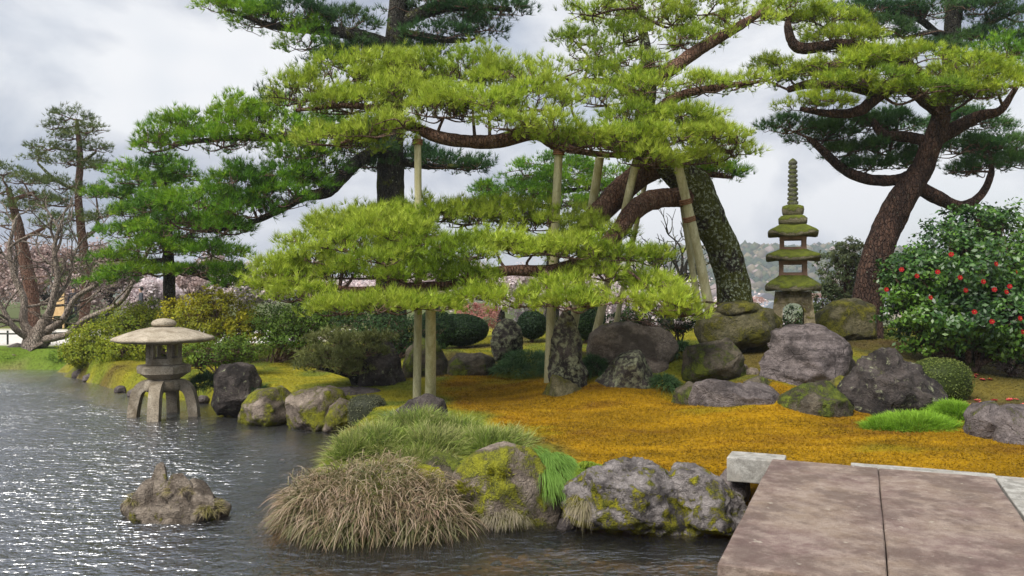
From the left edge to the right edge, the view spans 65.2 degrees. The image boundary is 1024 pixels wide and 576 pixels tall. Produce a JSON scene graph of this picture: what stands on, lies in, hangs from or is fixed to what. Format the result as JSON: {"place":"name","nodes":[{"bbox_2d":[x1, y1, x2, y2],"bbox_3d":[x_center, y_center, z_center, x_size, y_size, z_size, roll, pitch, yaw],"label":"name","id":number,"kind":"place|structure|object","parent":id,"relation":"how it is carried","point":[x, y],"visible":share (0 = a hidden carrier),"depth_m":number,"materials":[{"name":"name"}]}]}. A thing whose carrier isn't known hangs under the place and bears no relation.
{"place":"outdoors","nodes":[
{"label":"outdoors","id":0,"kind":"place"},
{"bbox_2d":[0,369,720,575],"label":"water","id":1,"kind":"structure","parent":0,"point":[61,382],"depth_m":11.99,"materials":[{"name":"liquid"}]},
{"bbox_2d":[114,385,126,392],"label":"rock","id":2,"kind":"object","parent":1,"relation":"in","point":[120,389],"visible":1,"depth_m":17.51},
{"bbox_2d":[120,462,231,538],"bbox_3d":[-3.419,2.140,8.065,1.054,0.725,0.673,0,0,22],"label":"rock","id":3,"kind":"object","parent":1,"relation":"in","point":[171,510],"visible":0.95,"depth_m":7.92,"materials":[{"name":"stone"}]},
{"bbox_2d":[120,484,229,518],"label":"islet grass","id":4,"kind":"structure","parent":3,"relation":"on","point":[128,500],"depth_m":7.93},
{"bbox_2d":[211,362,261,417],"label":"rock","id":5,"kind":"object","parent":1,"relation":"in","point":[234,383],"visible":0.71,"depth_m":14.09,"materials":[{"name":"stone"}]},
{"bbox_2d":[556,517,576,533],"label":"rock","id":6,"kind":"object","parent":1,"relation":"in","point":[564,527],"visible":0.78,"depth_m":7.64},
{"bbox_2d":[0,299,1023,575],"bbox_3d":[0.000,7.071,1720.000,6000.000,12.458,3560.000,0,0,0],"label":"ground","id":7,"kind":"structure","parent":0,"point":[626,553],"depth_m":10.29,"materials":[{"name":"plant"}]},
{"bbox_2d":[0,158,101,327],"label":"red trunk pine","id":8,"kind":"object","parent":7,"relation":"on","point":[12,202],"visible":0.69,"depth_m":27.89,"materials":[{"name":"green plant"}]},
{"bbox_2d":[51,287,64,327],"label":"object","id":9,"kind":"object","parent":7,"relation":"on","point":[59,311],"visible":0.21,"depth_m":32.97,"materials":[{"name":"beige wood"}]},
{"bbox_2d":[0,237,120,314],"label":"cherry tree","id":10,"kind":"object","parent":7,"relation":"on","point":[7,285],"visible":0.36,"depth_m":39.69,"materials":[{"name":"pink plant"}]},
{"bbox_2d":[15,101,119,328],"bbox_3d":[-16.438,-2.623,30.110,4.191,8.826,2.467,0,0,0],"label":"thin pine","id":11,"kind":"object","parent":7,"relation":"on","point":[81,163],"visible":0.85,"depth_m":29.85,"materials":[{"name":"green plant"}]},
{"bbox_2d":[0,178,158,350],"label":"bare tree","id":12,"kind":"object","parent":7,"relation":"on","point":[39,334],"visible":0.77,"depth_m":23.04,"materials":[{"name":"grey plant"}]},
{"bbox_2d":[68,315,106,327],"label":"clipped bush","id":13,"kind":"object","parent":7,"relation":"on","point":[75,319],"visible":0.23,"depth_m":32.36,"materials":[{"name":"green plant"}]},
{"bbox_2d":[53,237,156,317],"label":"cherry tree","id":14,"kind":"object","parent":7,"relation":"on","point":[110,294],"visible":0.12,"depth_m":43.70,"materials":[{"name":"pink plant"}]},
{"bbox_2d":[54,296,187,367],"bbox_3d":[-9.821,1.173,20.621,3.809,1.921,2.557,0,0,26],"label":"azalea bush","id":15,"kind":"object","parent":7,"relation":"on","point":[81,351],"visible":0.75,"depth_m":20.37,"materials":[{"name":"green plant"}]},
{"bbox_2d":[116,275,189,313],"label":"cherry tree","id":16,"kind":"object","parent":7,"relation":"on","point":[153,287],"visible":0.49,"depth_m":41.10,"materials":[{"name":"pink plant"}]},
{"bbox_2d":[110,318,214,439],"bbox_3d":[-6.240,1.609,14.349,1.719,2.130,1.718,0,0,0],"label":"stone lantern","id":17,"kind":"object","parent":7,"relation":"on","point":[161,374],"visible":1,"depth_m":14.13,"materials":[{"name":"stone"}]},
{"bbox_2d":[72,149,257,355],"bbox_3d":[-8.707,-0.899,20.024,5.056,5.378,2.944,0,0,0],"label":"garden pine","id":18,"kind":"object","parent":7,"relation":"on","point":[149,234],"visible":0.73,"depth_m":19.91,"materials":[{"name":"green plant"}]},
{"bbox_2d":[175,252,239,302],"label":"cherry tree","id":19,"kind":"object","parent":7,"relation":"on","point":[193,285],"visible":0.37,"depth_m":43.61,"materials":[{"name":"pink plant"}]},
{"bbox_2d":[153,284,265,366],"bbox_3d":[-7.036,0.868,18.494,3.069,1.955,1.649,0,0,16],"label":"golden bush","id":20,"kind":"object","parent":7,"relation":"on","point":[203,310],"visible":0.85,"depth_m":18.43,"materials":[{"name":"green plant"}]},
{"bbox_2d":[177,330,273,373],"bbox_3d":[-6.046,1.387,16.629,2.078,1.041,1.379,0,0,-21],"label":"green bush","id":21,"kind":"object","parent":7,"relation":"on","point":[230,351],"visible":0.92,"depth_m":16.45,"materials":[{"name":"green plant"}]},
{"bbox_2d":[186,370,270,397],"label":"blue sedge","id":22,"kind":"object","parent":7,"relation":"on","point":[204,376],"visible":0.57,"depth_m":14.68,"materials":[{"name":"green plant"}]},
{"bbox_2d":[204,261,277,311],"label":"cherry tree","id":23,"kind":"object","parent":7,"relation":"on","point":[250,295],"visible":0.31,"depth_m":39.09,"materials":[{"name":"pink plant"}]},
{"bbox_2d":[238,386,290,430],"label":"rock","id":24,"kind":"object","parent":7,"relation":"on","point":[265,408],"visible":0.78,"depth_m":13.35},
{"bbox_2d":[241,297,361,362],"bbox_3d":[-4.862,0.956,18.330,3.193,1.621,1.902,0,0,35],"label":"dark bush","id":25,"kind":"object","parent":7,"relation":"on","point":[282,335],"visible":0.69,"depth_m":17.98,"materials":[{"name":"green plant"}]},
{"bbox_2d":[285,385,345,433],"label":"rock","id":26,"kind":"object","parent":7,"relation":"on","point":[307,409],"visible":0.66,"depth_m":12.90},
{"bbox_2d":[112,0,542,353],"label":"black pine","id":27,"kind":"object","parent":7,"relation":"on","point":[389,165],"visible":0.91,"depth_m":17.93,"materials":[{"name":"green plant"}]},
{"bbox_2d":[322,397,350,434],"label":"rock","id":28,"kind":"object","parent":7,"relation":"on","point":[336,416],"visible":0.66,"depth_m":12.64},
{"bbox_2d":[289,323,404,385],"bbox_3d":[-2.879,1.242,14.156,2.142,1.313,1.988,0,0,-21],"label":"dwarf pine","id":29,"kind":"object","parent":7,"relation":"on","point":[344,354],"visible":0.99,"depth_m":13.86,"materials":[{"name":"green plant"}]},
{"bbox_2d":[336,274,375,320],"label":"cherry tree","id":30,"kind":"object","parent":7,"relation":"on","point":[356,283],"visible":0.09,"depth_m":39.03,"materials":[{"name":"pink plant"}]},
{"bbox_2d":[337,386,380,395],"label":"rock","id":31,"kind":"object","parent":7,"relation":"on","point":[347,390],"visible":0.38,"depth_m":13.62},
{"bbox_2d":[347,394,385,426],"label":"clipped bush","id":32,"kind":"object","parent":7,"relation":"on","point":[360,406],"visible":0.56,"depth_m":11.79,"materials":[{"name":"green plant"}]},
{"bbox_2d":[248,448,489,575],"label":"brown sedge","id":33,"kind":"object","parent":7,"relation":"on","point":[299,505],"visible":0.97,"depth_m":7.40,"materials":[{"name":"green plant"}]},
{"bbox_2d":[354,341,405,386],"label":"rock","id":34,"kind":"object","parent":7,"relation":"on","point":[388,370],"visible":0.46,"depth_m":14.10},
{"bbox_2d":[322,308,455,358],"bbox_3d":[-2.693,0.935,17.158,2.954,1.338,1.605,0,0,22],"label":"shadowy bush","id":35,"kind":"object","parent":7,"relation":"on","point":[406,341],"visible":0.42,"depth_m":16.92,"materials":[{"name":"green plant"}]},
{"bbox_2d":[412,135,422,397],"bbox_3d":[-1.540,-0.337,12.985,0.179,4.290,0.304,0,0,0],"label":"support pole","id":36,"kind":"object","parent":7,"relation":"on","point":[417,355],"visible":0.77,"depth_m":12.90,"materials":[{"name":"wood"}]},
{"bbox_2d":[394,393,447,427],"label":"rock","id":37,"kind":"object","parent":7,"relation":"on","point":[427,399],"visible":0.26,"depth_m":10.23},
{"bbox_2d":[402,337,447,376],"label":"rock","id":38,"kind":"object","parent":7,"relation":"on","point":[441,364],"visible":0.4,"depth_m":15.21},
{"bbox_2d":[311,401,549,470],"bbox_3d":[-0.862,1.838,9.042,2.768,0.962,2.503,0,0,0],"label":"green sedge","id":39,"kind":"object","parent":7,"relation":"on","point":[430,428],"visible":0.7,"depth_m":8.77,"materials":[{"name":"green plant"}]},
{"bbox_2d":[425,303,435,395],"bbox_3d":[-1.256,1.044,12.378,0.177,1.673,0.893,0,0,-7],"label":"support pole","id":40,"kind":"object","parent":7,"relation":"on","point":[430,355],"visible":0.8,"depth_m":12.28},
{"bbox_2d":[422,308,455,348],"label":"clipped bush","id":41,"kind":"object","parent":7,"relation":"on","point":[445,317],"visible":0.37,"depth_m":17.98,"materials":[{"name":"green plant"}]},
{"bbox_2d":[420,451,462,498],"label":"rock","id":42,"kind":"object","parent":7,"relation":"on","point":[448,462],"visible":0.17,"depth_m":8.10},
{"bbox_2d":[450,313,488,347],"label":"clipped bush","id":43,"kind":"object","parent":7,"relation":"on","point":[470,329],"visible":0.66,"depth_m":19.54,"materials":[{"name":"green plant"}]},
{"bbox_2d":[447,352,495,375],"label":"rock","id":44,"kind":"object","parent":7,"relation":"on","point":[473,364],"visible":0.58,"depth_m":15.05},
{"bbox_2d":[456,299,500,333],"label":"pink azalea","id":45,"kind":"object","parent":7,"relation":"on","point":[490,314],"visible":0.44,"depth_m":25.89,"materials":[{"name":"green plant"}]},
{"bbox_2d":[462,259,541,320],"bbox_3d":[-0.908,0.170,40.407,4.992,3.335,4.765,0,0,0],"label":"cherry tree","id":46,"kind":"object","parent":7,"relation":"on","point":[511,281],"visible":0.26,"depth_m":38.97,"materials":[{"name":"pink plant"}]},
{"bbox_2d":[451,441,560,532],"bbox_3d":[-0.103,1.996,8.073,1.067,0.894,0.907,0,0,45],"label":"rock","id":47,"kind":"object","parent":7,"relation":"on","point":[518,491],"visible":0.74,"depth_m":7.78,"materials":[{"name":"stone"}]},
{"bbox_2d":[455,463,513,495],"bbox_3d":[-0.252,1.837,7.948,0.667,0.363,0.675,0,0,0],"label":"moss cushion","id":48,"kind":"object","parent":47,"relation":"on","point":[463,490],"visible":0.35,"depth_m":7.72,"materials":[{"name":"green plant"}]},
{"bbox_2d":[474,507,534,543],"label":"dry tuft","id":49,"kind":"object","parent":47,"relation":"on","point":[515,514],"visible":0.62,"depth_m":7.60,"materials":[{"name":"beige plant"}]},
{"bbox_2d":[527,445,582,508],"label":"draped grass","id":50,"kind":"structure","parent":47,"relation":"on","point":[553,479],"depth_m":7.91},
{"bbox_2d":[490,318,523,361],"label":"rock","id":51,"kind":"object","parent":7,"relation":"on","point":[507,335],"visible":0.85,"depth_m":15.65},
{"bbox_2d":[231,0,793,321],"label":"spreading pine","id":52,"kind":"object","parent":7,"relation":"on","point":[643,141],"visible":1,"depth_m":12.94,"materials":[{"name":"green plant"}]},
{"bbox_2d":[486,348,544,378],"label":"blue sedge","id":53,"kind":"object","parent":7,"relation":"on","point":[509,362],"visible":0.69,"depth_m":14.85,"materials":[{"name":"green plant"}]},
{"bbox_2d":[517,310,545,342],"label":"clipped bush","id":54,"kind":"object","parent":7,"relation":"on","point":[531,324],"visible":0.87,"depth_m":19.76,"materials":[{"name":"green plant"}]},
{"bbox_2d":[51,328,1023,423],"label":"green moss","id":55,"kind":"object","parent":7,"relation":"on","point":[542,346],"visible":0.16,"depth_m":15.05,"materials":[{"name":"green plant"}]},
{"bbox_2d":[464,147,639,322],"bbox_3d":[1.406,-1.453,23.671,5.584,5.792,3.288,0,0,-20],"label":"dense pine","id":56,"kind":"object","parent":7,"relation":"on","point":[541,177],"visible":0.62,"depth_m":23.28,"materials":[{"name":"green plant"}]},
{"bbox_2d":[544,149,564,382],"bbox_3d":[0.704,-0.368,13.489,0.206,4.044,0.444,0,0,-45],"label":"support pole","id":57,"kind":"object","parent":7,"relation":"on","point":[556,198],"visible":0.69,"depth_m":13.44,"materials":[{"name":"wood"}]},
{"bbox_2d":[542,374,581,396],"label":"rock","id":58,"kind":"object","parent":7,"relation":"on","point":[557,386],"visible":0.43,"depth_m":12.62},
{"bbox_2d":[511,260,615,321],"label":"cherry tree","id":59,"kind":"object","parent":7,"relation":"on","point":[522,311],"visible":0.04,"depth_m":41.38,"materials":[{"name":"pink plant"}]},
{"bbox_2d":[547,309,587,387],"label":"rock","id":60,"kind":"object","parent":7,"relation":"on","point":[565,359],"visible":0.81,"depth_m":12.85,"materials":[{"name":"stone"}]},
{"bbox_2d":[571,157,603,327],"bbox_3d":[1.334,-0.480,14.979,0.179,3.757,1.761,0,0,-16],"label":"support pole","id":61,"kind":"object","parent":7,"relation":"on","point":[596,180],"visible":0.23,"depth_m":14.34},
{"bbox_2d":[568,305,606,342],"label":"clipped bush","id":62,"kind":"object","parent":7,"relation":"on","point":[586,322],"visible":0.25,"depth_m":19.12,"materials":[{"name":"green plant"}]},
{"bbox_2d":[573,461,601,477],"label":"lime grass","id":63,"kind":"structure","parent":7,"relation":"on","point":[584,465],"depth_m":8.05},
{"bbox_2d":[582,351,607,378],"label":"blue sedge","id":64,"kind":"object","parent":7,"relation":"on","point":[590,358],"visible":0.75,"depth_m":13.41,"materials":[{"name":"green plant"}]},
{"bbox_2d":[586,159,637,354],"bbox_3d":[1.812,-0.418,14.521,0.160,3.856,1.426,0,0,-38],"label":"support pole","id":65,"kind":"object","parent":7,"relation":"on","point":[601,310],"visible":0.3,"depth_m":14.15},
{"bbox_2d":[595,350,653,388],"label":"rock","id":66,"kind":"object","parent":7,"relation":"on","point":[630,369],"visible":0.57,"depth_m":12.71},
{"bbox_2d":[614,185,646,321],"bbox_3d":[2.220,-0.422,15.348,0.111,3.618,1.046,0,0,-42],"label":"support pole","id":67,"kind":"object","parent":7,"relation":"on","point":[618,312],"visible":0.2,"depth_m":15.41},
{"bbox_2d":[586,321,678,371],"bbox_3d":[2.095,1.052,13.972,1.607,0.972,1.348,0,0,0],"label":"rock","id":68,"kind":"object","parent":7,"relation":"on","point":[610,342],"visible":0.6,"depth_m":13.53,"materials":[{"name":"stone"}]},
{"bbox_2d":[560,456,708,549],"bbox_3d":[1.151,2.073,7.816,1.351,0.857,1.023,0,0,-21],"label":"rock","id":69,"kind":"object","parent":7,"relation":"on","point":[633,499],"visible":0.91,"depth_m":7.46,"materials":[{"name":"stone"}]},
{"bbox_2d":[561,494,595,538],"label":"dry tuft","id":70,"kind":"object","parent":69,"relation":"on","point":[585,504],"visible":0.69,"depth_m":7.46,"materials":[{"name":"beige plant"}]},
{"bbox_2d":[564,260,712,326],"bbox_3d":[5.992,1.219,39.717,7.206,6.249,6.743,0,0,0],"label":"cherry tree","id":71,"kind":"object","parent":7,"relation":"on","point":[610,309],"visible":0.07,"depth_m":39.05,"materials":[{"name":"pink plant"}]},
{"bbox_2d":[603,304,695,341],"bbox_3d":[2.937,0.769,16.616,2.323,0.932,1.135,0,0,43],"label":"shrub","id":72,"kind":"object","parent":7,"relation":"on","point":[678,328],"visible":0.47,"depth_m":16.56,"materials":[{"name":"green plant"}]},
{"bbox_2d":[647,360,668,372],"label":"rock","id":73,"kind":"object","parent":7,"relation":"on","point":[660,366],"visible":0.26,"depth_m":13.35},
{"bbox_2d":[603,208,714,329],"bbox_3d":[4.467,-0.571,24.223,3.824,3.868,3.494,0,0,0],"label":"leafless tree","id":74,"kind":"object","parent":7,"relation":"on","point":[682,270],"visible":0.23,"depth_m":23.92,"materials":[{"name":"plant"}]},
{"bbox_2d":[649,372,682,395],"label":"blue sedge","id":75,"kind":"object","parent":7,"relation":"on","point":[671,380],"visible":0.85,"depth_m":12.73,"materials":[{"name":"green plant"}]},
{"bbox_2d":[672,338,690,360],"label":"blue sedge","id":76,"kind":"object","parent":7,"relation":"on","point":[682,344],"visible":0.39,"depth_m":13.76,"materials":[{"name":"green plant"}]},
{"bbox_2d":[671,381,693,404],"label":"rock","id":77,"kind":"object","parent":7,"relation":"on","point":[681,393],"visible":0.3,"depth_m":12.05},
{"bbox_2d":[680,207,702,317],"bbox_3d":[3.283,-0.356,14.487,0.609,3.003,0.128,0,0,-9],"label":"support pole","id":78,"kind":"object","parent":7,"relation":"on","point":[691,261],"visible":0.45,"depth_m":14.43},
{"bbox_2d":[674,165,713,309],"bbox_3d":[3.299,-0.547,14.206,1.085,3.428,0.231,0,0,-26],"label":"support pole","id":79,"kind":"object","parent":7,"relation":"on","point":[686,202],"visible":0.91,"depth_m":14.08,"materials":[{"name":"wood"}]},
{"bbox_2d":[610,270,785,327],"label":"cherry tree","id":80,"kind":"object","parent":7,"relation":"on","point":[758,302],"depth_m":43.39,"materials":[{"name":"pink plant"}]},
{"bbox_2d":[669,461,747,541],"bbox_3d":[1.893,2.067,7.732,0.825,0.756,0.865,0,0,-33],"label":"rock","id":81,"kind":"object","parent":7,"relation":"on","point":[712,505],"visible":0.73,"depth_m":7.44,"materials":[{"name":"stone"}]},
{"bbox_2d":[719,468,750,502],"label":"rock","id":82,"kind":"object","parent":81,"relation":"on","point":[743,489],"visible":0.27,"depth_m":7.79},
{"bbox_2d":[727,451,785,483],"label":"granite block","id":83,"kind":"structure","parent":82,"relation":"on","point":[747,467],"depth_m":7.64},
{"bbox_2d":[681,337,745,381],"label":"rock","id":84,"kind":"object","parent":7,"relation":"on","point":[722,359],"visible":0.82,"depth_m":12.64,"materials":[{"name":"stone"}]},
{"bbox_2d":[424,374,1023,503],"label":"orange moss","id":85,"kind":"object","parent":7,"relation":"on","point":[885,432],"visible":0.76,"depth_m":9.81,"materials":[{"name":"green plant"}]},
{"bbox_2d":[688,379,779,406],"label":"rock","id":86,"kind":"object","parent":7,"relation":"on","point":[714,393],"visible":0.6,"depth_m":11.21,"materials":[{"name":"stone"}]},
{"bbox_2d":[694,307,781,352],"bbox_3d":[3.922,0.720,13.935,1.571,0.848,1.234,0,0,0],"label":"rock","id":87,"kind":"object","parent":7,"relation":"on","point":[743,332],"visible":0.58,"depth_m":13.44,"materials":[{"name":"stone"}]},
{"bbox_2d":[716,300,762,315],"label":"rock","id":88,"kind":"object","parent":87,"relation":"on","point":[737,307],"visible":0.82,"depth_m":13.47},
{"bbox_2d":[743,375,771,384],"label":"rock","id":89,"kind":"object","parent":7,"relation":"on","point":[760,379],"visible":0.25,"depth_m":11.95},
{"bbox_2d":[755,293,773,301],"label":"house","id":90,"kind":"structure","parent":7,"relation":"on","point":[769,297],"depth_m":325.50,"materials":[{"name":"white"}]},
{"bbox_2d":[782,303,802,325],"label":"dark low bush","id":91,"kind":"object","parent":7,"relation":"on","point":[798,314],"visible":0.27,"depth_m":17.15,"materials":[{"name":"green plant"}]},
{"bbox_2d":[765,158,821,327],"bbox_3d":[5.296,-0.741,15.101,1.006,3.415,1.010,0,0,17],"label":"stone pagoda","id":92,"kind":"object","parent":7,"relation":"on","point":[793,287],"visible":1,"depth_m":14.81,"materials":[{"name":"stone"}]},
{"bbox_2d":[717,459,886,575],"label":"bridge slab","id":93,"kind":"structure","parent":7,"relation":"on","point":[801,518],"depth_m":5.37,"materials":[{"name":"stone"}]},
{"bbox_2d":[759,323,855,385],"bbox_3d":[4.637,1.129,12.533,1.278,1.154,1.483,0,0,33],"label":"rock","id":94,"kind":"object","parent":7,"relation":"on","point":[796,354],"visible":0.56,"depth_m":12.20,"materials":[{"name":"stone"}]},
{"bbox_2d":[777,380,853,417],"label":"rock","id":95,"kind":"object","parent":7,"relation":"on","point":[826,398],"visible":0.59,"depth_m":10.78,"materials":[{"name":"stone"}]},
{"bbox_2d":[811,235,864,312],"bbox_3d":[8.101,-0.064,19.440,2.168,2.443,1.178,0,0,0],"label":"loose tree","id":96,"kind":"object","parent":7,"relation":"on","point":[831,287],"visible":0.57,"depth_m":19.31,"materials":[{"name":"green plant"}]},
{"bbox_2d":[815,298,876,340],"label":"rock","id":97,"kind":"object","parent":7,"relation":"on","point":[847,318],"visible":0.64,"depth_m":15.52,"materials":[{"name":"stone"}]},
{"bbox_2d":[795,306,897,338],"bbox_3d":[7.385,0.770,17.736,2.735,0.827,0.724,0,0,-15],"label":"bush","id":98,"kind":"object","parent":7,"relation":"on","point":[888,333],"visible":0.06,"depth_m":17.76,"materials":[{"name":"green plant"}]},
{"bbox_2d":[734,0,1023,338],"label":"leaning pine","id":99,"kind":"object","parent":7,"relation":"on","point":[944,124],"visible":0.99,"depth_m":16.31,"materials":[{"name":"green plant"}]},
{"bbox_2d":[837,347,947,415],"bbox_3d":[5.350,1.403,11.146,1.581,1.159,1.117,0,0,-13],"label":"rock","id":100,"kind":"object","parent":7,"relation":"on","point":[881,380],"visible":0.61,"depth_m":10.86,"materials":[{"name":"stone"}]},
{"bbox_2d":[855,397,969,432],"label":"lawn grass","id":101,"kind":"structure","parent":7,"relation":"on","point":[938,416],"depth_m":9.92,"materials":[{"name":"plant"}]},
{"bbox_2d":[851,463,996,479],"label":"granite block","id":102,"kind":"structure","parent":7,"relation":"on","point":[994,476],"depth_m":7.08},
{"bbox_2d":[830,0,1023,306],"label":"shaded pine","id":103,"kind":"object","parent":7,"relation":"on","point":[954,32],"visible":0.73,"depth_m":21.45,"materials":[{"name":"green plant"}]},
{"bbox_2d":[915,357,974,399],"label":"clipped bush","id":104,"kind":"object","parent":7,"relation":"on","point":[953,378],"visible":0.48,"depth_m":11.78,"materials":[{"name":"green plant"}]},
{"bbox_2d":[869,197,1023,371],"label":"camellia tree","id":105,"kind":"object","parent":7,"relation":"on","point":[965,303],"visible":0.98,"depth_m":13.08,"materials":[{"name":"green plant"}]},
{"bbox_2d":[878,468,1023,575],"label":"bridge slab","id":106,"kind":"structure","parent":7,"relation":"on","point":[939,524],"depth_m":5.38,"materials":[{"name":"stone"}]},
{"bbox_2d":[963,401,999,438],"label":"rock","id":107,"kind":"object","parent":7,"relation":"on","point":[980,420],"visible":0.55,"depth_m":9.34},
{"bbox_2d":[987,354,1023,376],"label":"heather bush","id":108,"kind":"object","parent":7,"relation":"on","point":[1007,367],"visible":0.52,"depth_m":13.52,"materials":[{"name":"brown plant"}]},
{"bbox_2d":[991,404,1023,444],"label":"rock","id":109,"kind":"object","parent":7,"relation":"on","point":[1009,418],"visible":0.55,"depth_m":9.11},
{"bbox_2d":[996,476,1023,520],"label":"granite block","id":110,"kind":"structure","parent":7,"relation":"on","point":[1012,488],"depth_m":6.40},
{"bbox_2d":[0,0,1023,279],"label":"sky","id":111,"kind":"structure","parent":0,"point":[120,60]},
{"bbox_2d":[561,248,894,272],"bbox_3d":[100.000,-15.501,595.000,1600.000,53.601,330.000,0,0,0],"label":"hills","id":112,"kind":"structure","parent":0,"point":[829,269],"depth_m":610.08,"materials":[{"name":"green plant"}]},
{"bbox_2d":[0,240,1023,299],"bbox_3d":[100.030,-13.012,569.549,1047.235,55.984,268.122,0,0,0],"label":"hillside wood","id":113,"kind":"object","parent":112,"relation":"on","point":[762,273],"visible":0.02,"depth_m":579.83,"materials":[{"name":"green plant"}]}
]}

